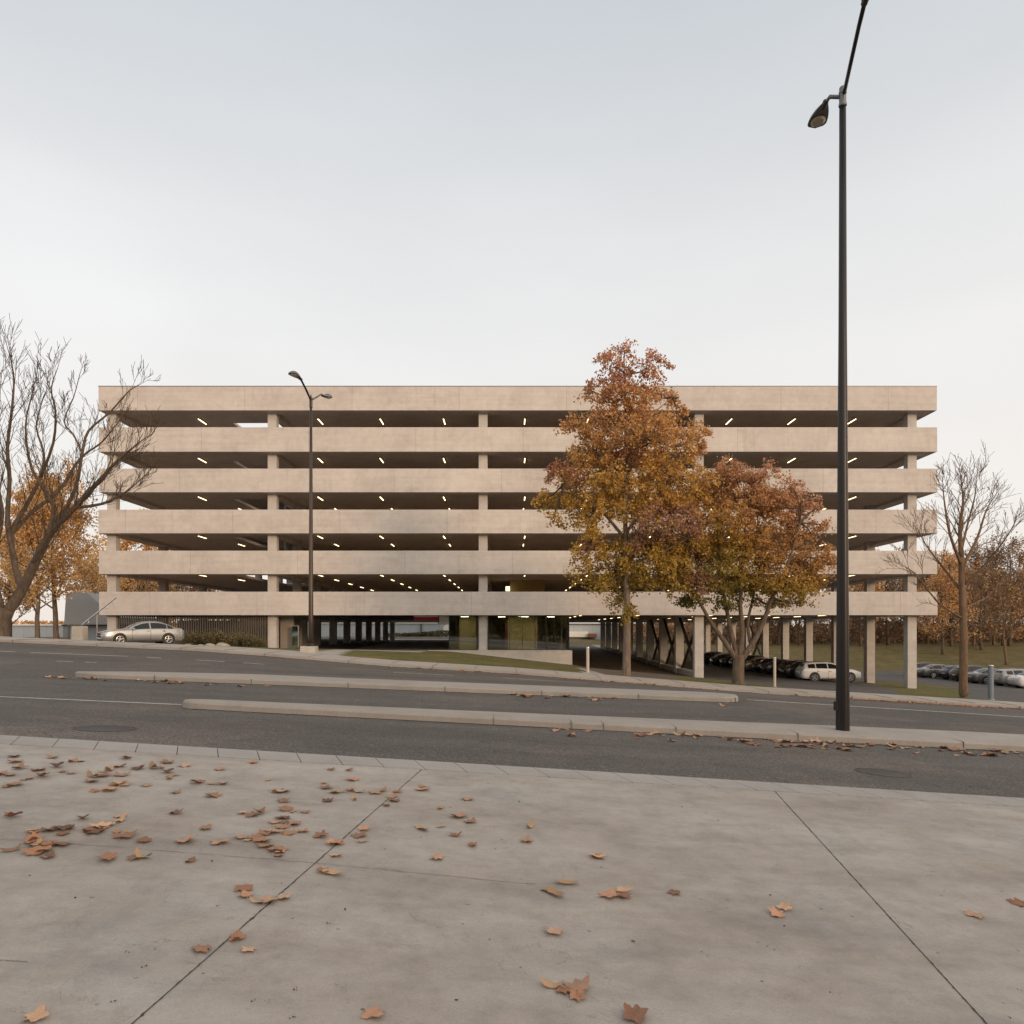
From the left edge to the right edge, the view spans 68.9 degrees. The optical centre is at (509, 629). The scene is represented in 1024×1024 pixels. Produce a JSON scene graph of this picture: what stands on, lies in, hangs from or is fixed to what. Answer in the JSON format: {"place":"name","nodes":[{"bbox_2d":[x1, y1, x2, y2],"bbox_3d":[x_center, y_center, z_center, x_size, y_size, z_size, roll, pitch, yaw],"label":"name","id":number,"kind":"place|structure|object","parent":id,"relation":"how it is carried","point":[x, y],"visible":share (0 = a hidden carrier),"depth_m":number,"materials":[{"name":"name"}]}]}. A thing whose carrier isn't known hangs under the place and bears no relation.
{"place":"outdoors","nodes":[
{"label":"outdoors","id":0,"kind":"place"},
{"bbox_2d":[27,637,176,643],"bbox_3d":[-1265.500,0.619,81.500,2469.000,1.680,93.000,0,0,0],"label":"leafy ground","id":1,"kind":"structure","parent":0,"point":[67,638],"depth_m":101.47,"materials":[{"name":"plant"}]},
{"bbox_2d":[0,528,51,636],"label":"golden tree","id":2,"kind":"object","parent":1,"relation":"on","point":[7,596],"visible":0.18,"depth_m":66.06,"materials":[{"name":"brown plant"}]},
{"bbox_2d":[0,454,101,638],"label":"golden tree","id":3,"kind":"object","parent":1,"relation":"on","point":[78,538],"visible":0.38,"depth_m":59.40,"materials":[{"name":"orange plant"}]},
{"bbox_2d":[0,482,103,637],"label":"golden tree","id":4,"kind":"object","parent":1,"relation":"on","point":[19,537],"visible":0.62,"depth_m":56.28,"materials":[{"name":"orange plant"}]},
{"bbox_2d":[61,554,135,593],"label":"golden tree","id":5,"kind":"object","parent":1,"relation":"on","point":[97,575],"visible":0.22,"depth_m":94.70,"materials":[{"name":"brown plant"}]},
{"bbox_2d":[61,593,155,640],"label":"grey shed","id":6,"kind":"structure","parent":1,"relation":"on","point":[80,608],"depth_m":75.00,"materials":[{"name":"grey"}]},
{"bbox_2d":[75,508,180,620],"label":"golden tree","id":7,"kind":"object","parent":1,"relation":"on","point":[126,584],"visible":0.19,"depth_m":119.13,"materials":[{"name":"brown plant"}]},
{"bbox_2d":[136,639,618,674],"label":"forecourt path","id":8,"kind":"structure","parent":0,"point":[338,652],"depth_m":42.03,"materials":[{"name":"concrete"}]},
{"bbox_2d":[0,313,166,636],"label":"leafless tree","id":9,"kind":"object","parent":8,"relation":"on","point":[12,604],"visible":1,"depth_m":37.08,"materials":[{"name":"brown plant"}]},
{"bbox_2d":[198,630,217,644],"bbox_3d":[-21.175,0.651,52.052,1.616,1.332,1.377,0,0,31],"label":"shrub","id":10,"kind":"object","parent":8,"relation":"on","point":[207,637],"visible":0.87,"depth_m":51.95,"materials":[{"name":"green plant"}]},
{"bbox_2d":[210,628,231,644],"bbox_3d":[-20.448,0.635,52.788,2.217,1.473,1.625,0,0,-43],"label":"shrub","id":11,"kind":"object","parent":8,"relation":"on","point":[218,639],"visible":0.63,"depth_m":52.77,"materials":[{"name":"green plant"}]},
{"bbox_2d":[288,371,332,652],"bbox_3d":[-9.676,-5.160,35.576,0.970,13.159,3.748,0,0,14],"label":"street lamp","id":12,"kind":"object","parent":8,"relation":"on","point":[310,647],"visible":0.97,"depth_m":35.92,"materials":[{"name":"metal"}]},
{"bbox_2d":[388,637,448,638],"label":"garden wall","id":13,"kind":"structure","parent":8,"relation":"on","point":[420,637],"depth_m":126.00,"materials":[{"name":"concrete"}]},
{"bbox_2d":[0,744,1023,1023],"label":"plaza","id":14,"kind":"structure","parent":0,"point":[406,944],"depth_m":4.41,"materials":[{"name":"concrete"}]},
{"bbox_2d":[20,844,49,854],"bbox_3d":[-2.975,1.395,4.727,0.144,0.038,0.178,0,0,22],"label":"fallen leaf","id":15,"kind":"object","parent":14,"relation":"on","point":[32,851],"visible":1,"depth_m":4.71,"materials":[{"name":"plant"}]},
{"bbox_2d":[22,1004,54,1021],"bbox_3d":[-1.878,1.532,2.973,0.097,0.021,0.131,3,11,43],"label":"fallen leaf","id":16,"kind":"object","parent":14,"relation":"on","point":[37,1013],"visible":1,"depth_m":2.98,"materials":[{"name":"plant"}]},
{"bbox_2d":[98,852,117,859],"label":"fallen leaf","id":17,"kind":"object","parent":14,"relation":"on","point":[107,855],"visible":1,"depth_m":4.70,"materials":[{"name":"plant"}]},
{"bbox_2d":[191,944,211,951],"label":"fallen leaf","id":18,"kind":"object","parent":14,"relation":"on","point":[198,947],"visible":1,"depth_m":3.59,"materials":[{"name":"plant"}]},
{"bbox_2d":[228,929,245,940],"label":"fallen leaf","id":19,"kind":"object","parent":14,"relation":"on","point":[237,934],"visible":1,"depth_m":3.74,"materials":[{"name":"plant"}]},
{"bbox_2d":[234,884,252,890],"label":"fallen leaf","id":20,"kind":"object","parent":14,"relation":"on","point":[245,887],"visible":1,"depth_m":4.35,"materials":[{"name":"plant"}]},
{"bbox_2d":[4,839,534,961],"bbox_3d":[-1.704,1.484,4.155,3.729,0.236,1.537,0,0,0],"label":"plaza crack","id":21,"kind":"object","parent":14,"relation":"on","point":[278,859],"visible":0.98,"depth_m":4.81,"materials":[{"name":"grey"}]},
{"bbox_2d":[361,1006,384,1021],"bbox_3d":[-0.569,1.609,3.133,0.095,0.013,0.147,-5,-2,3],"label":"fallen leaf","id":22,"kind":"object","parent":14,"relation":"on","point":[375,1011],"visible":1,"depth_m":3.13,"materials":[{"name":"plant"}]},
{"bbox_2d":[540,977,565,987],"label":"fallen leaf","id":23,"kind":"object","parent":14,"relation":"on","point":[549,984],"visible":1,"depth_m":3.45,"materials":[{"name":"plant"}]},
{"bbox_2d":[545,926,563,933],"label":"fallen leaf","id":24,"kind":"object","parent":14,"relation":"on","point":[557,930],"visible":1,"depth_m":4.04,"materials":[{"name":"plant"}]},
{"bbox_2d":[131,769,986,1023],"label":"plaza joint","id":25,"kind":"object","parent":14,"relation":"on","point":[420,770],"visible":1,"depth_m":4.09,"materials":[{"name":"grey"}]},
{"bbox_2d":[141,773,984,1022],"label":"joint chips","id":26,"kind":"object","parent":14,"relation":"on","point":[401,787],"visible":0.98,"depth_m":4.18,"materials":[{"name":"grey"}]},
{"bbox_2d":[563,975,589,995],"bbox_3d":[0.314,1.643,3.446,0.131,0.028,0.168,-7,0,1],"label":"fallen leaf","id":27,"kind":"object","parent":14,"relation":"on","point":[577,984],"visible":1,"depth_m":3.47,"materials":[{"name":"plant"}]},
{"bbox_2d":[569,989,585,1000],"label":"fallen leaf","id":28,"kind":"object","parent":14,"relation":"on","point":[574,994],"visible":1,"depth_m":3.38,"materials":[{"name":"plant"}]},
{"bbox_2d":[598,888,622,897],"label":"fallen leaf","id":29,"kind":"object","parent":14,"relation":"on","point":[610,892],"visible":1,"depth_m":4.61,"materials":[{"name":"plant"}]},
{"bbox_2d":[623,1002,648,1023],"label":"fallen leaf","id":30,"kind":"object","parent":14,"relation":"on","point":[636,1013],"visible":1,"depth_m":3.25,"materials":[{"name":"plant"}]},
{"bbox_2d":[768,906,785,920],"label":"fallen leaf","id":31,"kind":"object","parent":14,"relation":"on","point":[775,912],"visible":1,"depth_m":4.45,"materials":[{"name":"plant"}]},
{"bbox_2d":[0,642,1023,797],"bbox_3d":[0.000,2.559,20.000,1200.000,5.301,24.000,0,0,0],"label":"road","id":32,"kind":"structure","parent":0,"point":[24,671],"depth_m":11.77,"materials":[{"name":"grey asphalt"}]},
{"bbox_2d":[0,696,181,704],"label":"lane line","id":33,"kind":"object","parent":32,"relation":"on","point":[92,700],"visible":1,"depth_m":12.95,"materials":[{"name":"paint"}]},
{"bbox_2d":[71,725,137,731],"bbox_3d":[-4.942,1.208,9.129,0.720,0.053,0.720,0,0,0],"label":"manhole cover","id":34,"kind":"object","parent":32,"relation":"on","point":[106,728],"visible":1,"depth_m":9.09,"materials":[{"name":"metal"}]},
{"bbox_2d":[75,671,737,701],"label":"traffic island","id":35,"kind":"structure","parent":32,"relation":"on","point":[412,685],"depth_m":18.56,"materials":[{"name":"concrete"}]},
{"bbox_2d":[7,642,1020,751],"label":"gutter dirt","id":36,"kind":"structure","parent":32,"relation":"on","point":[464,692],"depth_m":18.48,"materials":[{"name":"soil"}]},
{"bbox_2d":[183,699,1023,751],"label":"traffic island","id":37,"kind":"structure","parent":32,"relation":"on","point":[936,738],"depth_m":12.46,"materials":[{"name":"concrete"}]},
{"bbox_2d":[807,0,868,730],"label":"street lamp","id":38,"kind":"object","parent":37,"relation":"on","point":[817,119],"visible":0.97,"depth_m":13.07,"materials":[{"name":"black metal"}]},
{"bbox_2d":[388,666,1023,709],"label":"leaf litter","id":39,"kind":"object","parent":32,"relation":"on","point":[912,701],"visible":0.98,"depth_m":31.33,"materials":[{"name":"plant"}]},
{"bbox_2d":[854,768,912,777],"bbox_3d":[4.650,1.779,9.286,0.660,0.043,0.660,0,0,0],"label":"manhole cover","id":40,"kind":"object","parent":32,"relation":"on","point":[884,772],"visible":1,"depth_m":9.25,"materials":[{"name":"metal"}]},
{"bbox_2d":[747,699,1020,716],"bbox_3d":[12.416,2.215,19.400,12.444,0.777,0.130,0,0,0],"label":"lane line","id":41,"kind":"object","parent":32,"relation":"on","point":[891,708],"visible":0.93,"depth_m":19.40,"materials":[{"name":"paint"}]},
{"bbox_2d":[0,636,1023,708],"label":"pavement","id":42,"kind":"structure","parent":0,"point":[512,670],"depth_m":32.52,"materials":[{"name":"concrete"}]},
{"bbox_2d":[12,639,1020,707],"bbox_3d":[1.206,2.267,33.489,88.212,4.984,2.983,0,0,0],"label":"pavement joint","id":43,"kind":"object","parent":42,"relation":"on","point":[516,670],"visible":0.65,"depth_m":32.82,"materials":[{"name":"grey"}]},
{"bbox_2d":[0,0,1023,627],"label":"sky","id":44,"kind":"structure","parent":0,"point":[211,192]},
{"bbox_2d":[206,645,976,699],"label":"lawn","id":45,"kind":"structure","parent":0,"point":[449,657],"depth_m":42.70,"materials":[{"name":"green plant"}]},
{"bbox_2d":[221,632,238,645],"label":"shrub","id":46,"kind":"object","parent":45,"relation":"on","point":[230,640],"visible":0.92,"depth_m":51.96,"materials":[{"name":"green plant"}]},
{"bbox_2d":[232,630,255,646],"bbox_3d":[-18.981,0.685,53.270,1.687,1.390,1.437,0,0,-12],"label":"shrub","id":47,"kind":"object","parent":45,"relation":"on","point":[240,642],"visible":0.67,"depth_m":53.01,"materials":[{"name":"green plant"}]},
{"bbox_2d":[239,632,257,646],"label":"shrub","id":48,"kind":"object","parent":45,"relation":"on","point":[247,639],"visible":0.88,"depth_m":52.09,"materials":[{"name":"green plant"}]},
{"bbox_2d":[250,635,265,646],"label":"shrub","id":49,"kind":"object","parent":45,"relation":"on","point":[256,641],"visible":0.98,"depth_m":52.05,"materials":[{"name":"green plant"}]},
{"bbox_2d":[669,454,836,684],"bbox_3d":[12.441,-3.022,37.937,8.662,11.803,5.156,0,0,0],"label":"maple tree","id":50,"kind":"object","parent":45,"relation":"on","point":[726,559],"visible":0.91,"depth_m":37.69,"materials":[{"name":"orange plant"}]},
{"bbox_2d":[773,657,776,686],"bbox_3d":[13.006,2.114,36.600,0.182,1.510,0.182,0,0,0],"label":"bollard","id":51,"kind":"object","parent":45,"relation":"on","point":[774,671],"visible":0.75,"depth_m":36.54,"materials":[{"name":"metal"}]},
{"bbox_2d":[870,441,1023,697],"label":"leafless tree","id":52,"kind":"object","parent":45,"relation":"on","point":[963,632],"visible":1,"depth_m":37.42,"materials":[{"name":"beige plant"}]},
{"bbox_2d":[236,638,1023,701],"bbox_3d":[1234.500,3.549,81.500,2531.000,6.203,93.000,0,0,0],"label":"parking lot","id":53,"kind":"structure","parent":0,"point":[979,691],"depth_m":60.92,"materials":[{"name":"asphalt"}]},
{"bbox_2d":[71,598,115,639],"bbox_3d":[-25.645,-0.335,46.091,2.401,3.316,0.668,0,0,-6],"label":"stair handrail","id":54,"kind":"object","parent":53,"relation":"on","point":[79,632],"visible":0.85,"depth_m":45.80,"materials":[{"name":"concrete"}]},
{"bbox_2d":[97,621,183,643],"bbox_3d":[-23.169,0.233,46.996,4.792,1.515,2.120,0,0,-40],"label":"parked car","id":55,"kind":"object","parent":53,"relation":"on","point":[154,631],"visible":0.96,"depth_m":46.42,"materials":[{"name":"silver metal"}]},
{"bbox_2d":[178,629,201,644],"bbox_3d":[-22.422,0.621,52.412,2.053,1.364,1.504,0,0,0],"label":"shrub","id":56,"kind":"object","parent":53,"relation":"on","point":[187,640],"visible":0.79,"depth_m":52.16,"materials":[{"name":"green plant"}]},
{"bbox_2d":[98,386,936,688],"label":"parking building","id":57,"kind":"structure","parent":53,"relation":"on","point":[484,442],"depth_m":55.00,"materials":[{"name":"concrete"}]},
{"bbox_2d":[414,615,448,624],"bbox_3d":[-6.048,-0.807,58.030,2.734,0.868,0.100,0,0,0],"label":"hanging sign","id":58,"kind":"object","parent":57,"relation":"hanging from","point":[443,619],"visible":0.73,"depth_m":58.00,"materials":[{"name":"red"}]},
{"bbox_2d":[450,616,456,648],"bbox_3d":[-4.499,0.255,59.600,0.020,2.472,7.840,0,0,0],"label":"window pane","id":59,"kind":"structure","parent":57,"relation":"in","point":[453,621],"depth_m":60.04,"materials":[{"name":"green glass"}]},
{"bbox_2d":[449,615,477,649],"bbox_3d":[-3.417,0.255,55.630,2.185,2.572,0.080,0,0,0],"label":"window frame","id":60,"kind":"structure","parent":57,"relation":"in","point":[449,615],"depth_m":55.59,"materials":[{"name":"black plastic"}]},
{"bbox_2d":[562,616,568,648],"bbox_3d":[4.460,0.255,59.600,0.020,2.472,7.840,0,0,0],"label":"window pane","id":61,"kind":"structure","parent":57,"relation":"in","point":[565,620],"depth_m":59.15,"materials":[{"name":"green glass"}]},
{"bbox_2d":[704,651,722,663],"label":"parked car","id":62,"kind":"object","parent":53,"relation":"on","point":[708,656],"visible":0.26,"depth_m":89.39,"materials":[{"name":"grey paint"}]},
{"bbox_2d":[710,654,730,665],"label":"parked car","id":63,"kind":"object","parent":53,"relation":"on","point":[714,660],"visible":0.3,"depth_m":84.09,"materials":[{"name":"black paint"}]},
{"bbox_2d":[719,656,731,667],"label":"parked car","id":64,"kind":"object","parent":53,"relation":"on","point":[724,662],"visible":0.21,"depth_m":81.31,"materials":[{"name":"blue paint"}]},
{"bbox_2d":[744,657,766,671],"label":"parked car","id":65,"kind":"object","parent":53,"relation":"on","point":[747,664],"visible":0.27,"depth_m":72.99,"materials":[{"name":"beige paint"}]},
{"bbox_2d":[751,658,777,671],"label":"parked car","id":66,"kind":"object","parent":53,"relation":"on","point":[755,666],"visible":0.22,"depth_m":70.46,"materials":[{"name":"black paint"}]},
{"bbox_2d":[760,659,787,674],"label":"parked car","id":67,"kind":"object","parent":53,"relation":"on","point":[766,668],"visible":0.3,"depth_m":67.56,"materials":[{"name":"grey paint"}]},
{"bbox_2d":[776,660,803,674],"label":"parked car","id":68,"kind":"object","parent":53,"relation":"on","point":[785,663],"visible":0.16,"depth_m":65.23,"materials":[{"name":"black paint"}]},
{"bbox_2d":[779,661,833,679],"bbox_3d":[25.306,3.445,62.750,4.792,1.515,2.120,0,0,-1],"label":"parked car","id":69,"kind":"object","parent":53,"relation":"on","point":[788,671],"visible":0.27,"depth_m":62.09,"materials":[{"name":"black paint"}]},
{"bbox_2d":[795,661,860,681],"bbox_3d":[25.606,3.385,60.000,4.752,1.635,2.120,0,0,2],"label":"parked car","id":70,"kind":"object","parent":53,"relation":"on","point":[815,671],"visible":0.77,"depth_m":59.15,"materials":[{"name":"white paint"}]},
{"bbox_2d":[917,664,945,677],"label":"parked car","id":71,"kind":"object","parent":53,"relation":"on","point":[931,670],"visible":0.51,"depth_m":78.24,"materials":[{"name":"grey paint"}]},
{"bbox_2d":[939,665,957,679],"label":"parked car","id":72,"kind":"object","parent":53,"relation":"on","point":[944,672],"visible":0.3,"depth_m":75.85,"materials":[{"name":"blue paint"}]},
{"bbox_2d":[949,665,983,681],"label":"parked car","id":73,"kind":"object","parent":53,"relation":"on","point":[954,673],"visible":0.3,"depth_m":72.85,"materials":[{"name":"black paint"}]},
{"bbox_2d":[968,668,997,683],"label":"parked car","id":74,"kind":"object","parent":53,"relation":"on","point":[979,675],"visible":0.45,"depth_m":69.58,"materials":[{"name":"grey paint"}]},
{"bbox_2d":[987,665,994,699],"bbox_3d":[23.349,2.598,36.200,0.322,1.732,0.322,0,0,0],"label":"bollard","id":75,"kind":"object","parent":53,"relation":"on","point":[990,682],"visible":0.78,"depth_m":36.10,"materials":[{"name":"grey"}]},
{"bbox_2d":[994,668,1023,686],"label":"parked car","id":76,"kind":"object","parent":53,"relation":"on","point":[1001,676],"visible":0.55,"depth_m":66.72,"materials":[{"name":"silver metal"}]},
{"bbox_2d":[1007,672,1023,687],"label":"parked car","id":77,"kind":"object","parent":53,"relation":"on","point":[1017,680],"visible":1,"depth_m":64.34,"materials":[{"name":"white paint"}]},
{"bbox_2d":[321,637,1023,670],"bbox_3d":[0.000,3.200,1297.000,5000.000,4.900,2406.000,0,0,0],"label":"grass bank","id":78,"kind":"structure","parent":0,"point":[890,657],"depth_m":113.58,"materials":[{"name":"plant"}]},
{"bbox_2d":[12,624,67,636],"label":"hall","id":79,"kind":"structure","parent":78,"relation":"on","point":[25,630],"depth_m":130.00,"materials":[{"name":"white"}]},
{"bbox_2d":[170,585,197,619],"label":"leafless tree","id":80,"kind":"object","parent":78,"relation":"on","point":[190,590],"visible":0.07,"depth_m":128.18,"materials":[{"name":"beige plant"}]},
{"bbox_2d":[12,619,362,634],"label":"undergrowth","id":81,"kind":"object","parent":78,"relation":"on","point":[41,622],"visible":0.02,"depth_m":159.19,"materials":[{"name":"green plant"}]},
{"bbox_2d":[321,623,448,636],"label":"warehouse","id":82,"kind":"structure","parent":78,"relation":"on","point":[410,627],"depth_m":150.00,"materials":[{"name":"white"}]},
{"bbox_2d":[388,630,448,636],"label":"hedge","id":83,"kind":"object","parent":78,"relation":"on","point":[438,633],"visible":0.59,"depth_m":127.37,"materials":[{"name":"green plant"}]},
{"bbox_2d":[569,623,689,640],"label":"warehouse","id":84,"kind":"structure","parent":78,"relation":"on","point":[591,631],"depth_m":160.00,"materials":[{"name":"grey metal"}]},
{"bbox_2d":[757,620,798,644],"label":"brown tree","id":85,"kind":"object","parent":78,"relation":"on","point":[779,631],"visible":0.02,"depth_m":135.68,"materials":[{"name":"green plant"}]},
{"bbox_2d":[769,620,825,644],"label":"brown tree","id":86,"kind":"object","parent":78,"relation":"on","point":[799,634],"visible":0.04,"depth_m":135.69,"materials":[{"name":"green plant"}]},
{"bbox_2d":[617,619,1023,643],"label":"undergrowth","id":87,"kind":"object","parent":78,"relation":"on","point":[824,635],"visible":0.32,"depth_m":143.61,"materials":[{"name":"brown plant"}]},
{"bbox_2d":[813,584,863,631],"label":"brown tree","id":88,"kind":"object","parent":78,"relation":"on","point":[830,622],"visible":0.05,"depth_m":134.00,"materials":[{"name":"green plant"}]},
{"bbox_2d":[826,549,887,645],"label":"russet tree","id":89,"kind":"object","parent":78,"relation":"on","point":[852,588],"visible":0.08,"depth_m":127.49,"materials":[{"name":"brown plant"}]},
{"bbox_2d":[875,580,894,642],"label":"leafless tree","id":90,"kind":"object","parent":78,"relation":"on","point":[878,640],"visible":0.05,"depth_m":143.01,"materials":[{"name":"beige plant"}]},
{"bbox_2d":[856,544,937,644],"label":"brown tree","id":91,"kind":"object","parent":78,"relation":"on","point":[892,622],"visible":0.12,"depth_m":131.88,"materials":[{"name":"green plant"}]},
{"bbox_2d":[901,548,968,642],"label":"brown tree","id":92,"kind":"object","parent":78,"relation":"on","point":[940,597],"visible":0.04,"depth_m":138.88,"materials":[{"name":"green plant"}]},
{"bbox_2d":[917,573,956,643],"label":"brown tree","id":93,"kind":"object","parent":78,"relation":"on","point":[933,641],"visible":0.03,"depth_m":136.75,"materials":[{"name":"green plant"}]},
{"bbox_2d":[903,562,985,654],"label":"russet tree","id":94,"kind":"object","parent":78,"relation":"on","point":[941,615],"visible":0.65,"depth_m":111.50,"materials":[{"name":"brown plant"}]},
{"bbox_2d":[917,541,984,646],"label":"russet tree","id":95,"kind":"object","parent":78,"relation":"on","point":[950,561],"visible":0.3,"depth_m":124.18,"materials":[{"name":"brown plant"}]},
{"bbox_2d":[942,562,999,645],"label":"leafless tree","id":96,"kind":"object","parent":78,"relation":"on","point":[974,639],"visible":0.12,"depth_m":125.94,"materials":[{"name":"beige plant"}]},
{"bbox_2d":[938,534,1015,645],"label":"brown tree","id":97,"kind":"object","parent":78,"relation":"on","point":[973,555],"visible":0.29,"depth_m":127.08,"materials":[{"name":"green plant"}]},
{"bbox_2d":[937,560,1019,649],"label":"brown tree","id":98,"kind":"object","parent":78,"relation":"on","point":[976,584],"visible":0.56,"depth_m":117.40,"materials":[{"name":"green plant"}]},
{"bbox_2d":[968,531,1023,645],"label":"brown tree","id":99,"kind":"object","parent":78,"relation":"on","point":[1019,557],"visible":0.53,"depth_m":125.17,"materials":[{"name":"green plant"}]},
{"bbox_2d":[981,566,1023,664],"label":"leafless tree","id":100,"kind":"object","parent":78,"relation":"on","point":[1009,589],"visible":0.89,"depth_m":99.70,"materials":[{"name":"beige plant"}]},
{"bbox_2d":[981,569,1023,645],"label":"russet tree","id":101,"kind":"object","parent":78,"relation":"on","point":[1017,630],"visible":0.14,"depth_m":125.73,"materials":[{"name":"brown plant"}]},
{"bbox_2d":[562,644,798,688],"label":"driveway","id":102,"kind":"structure","parent":0,"point":[604,661],"depth_m":68.72,"materials":[{"name":"asphalt"}]},
{"bbox_2d":[530,337,722,675],"bbox_3d":[5.652,-6.021,36.764,9.428,16.928,6.335,0,0,14],"label":"autumn tree","id":103,"kind":"object","parent":102,"relation":"on","point":[668,565],"visible":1,"depth_m":36.47,"materials":[{"name":"orange plant"}]},
{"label":"strip bedding","id":104,"kind":"structure","parent":0,"visible":0},
{"bbox_2d":[0,735,1023,806],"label":"kerb strip","id":105,"kind":"object","parent":104,"relation":"on","point":[517,771],"visible":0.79,"depth_m":7.77,"materials":[{"name":"concrete"}]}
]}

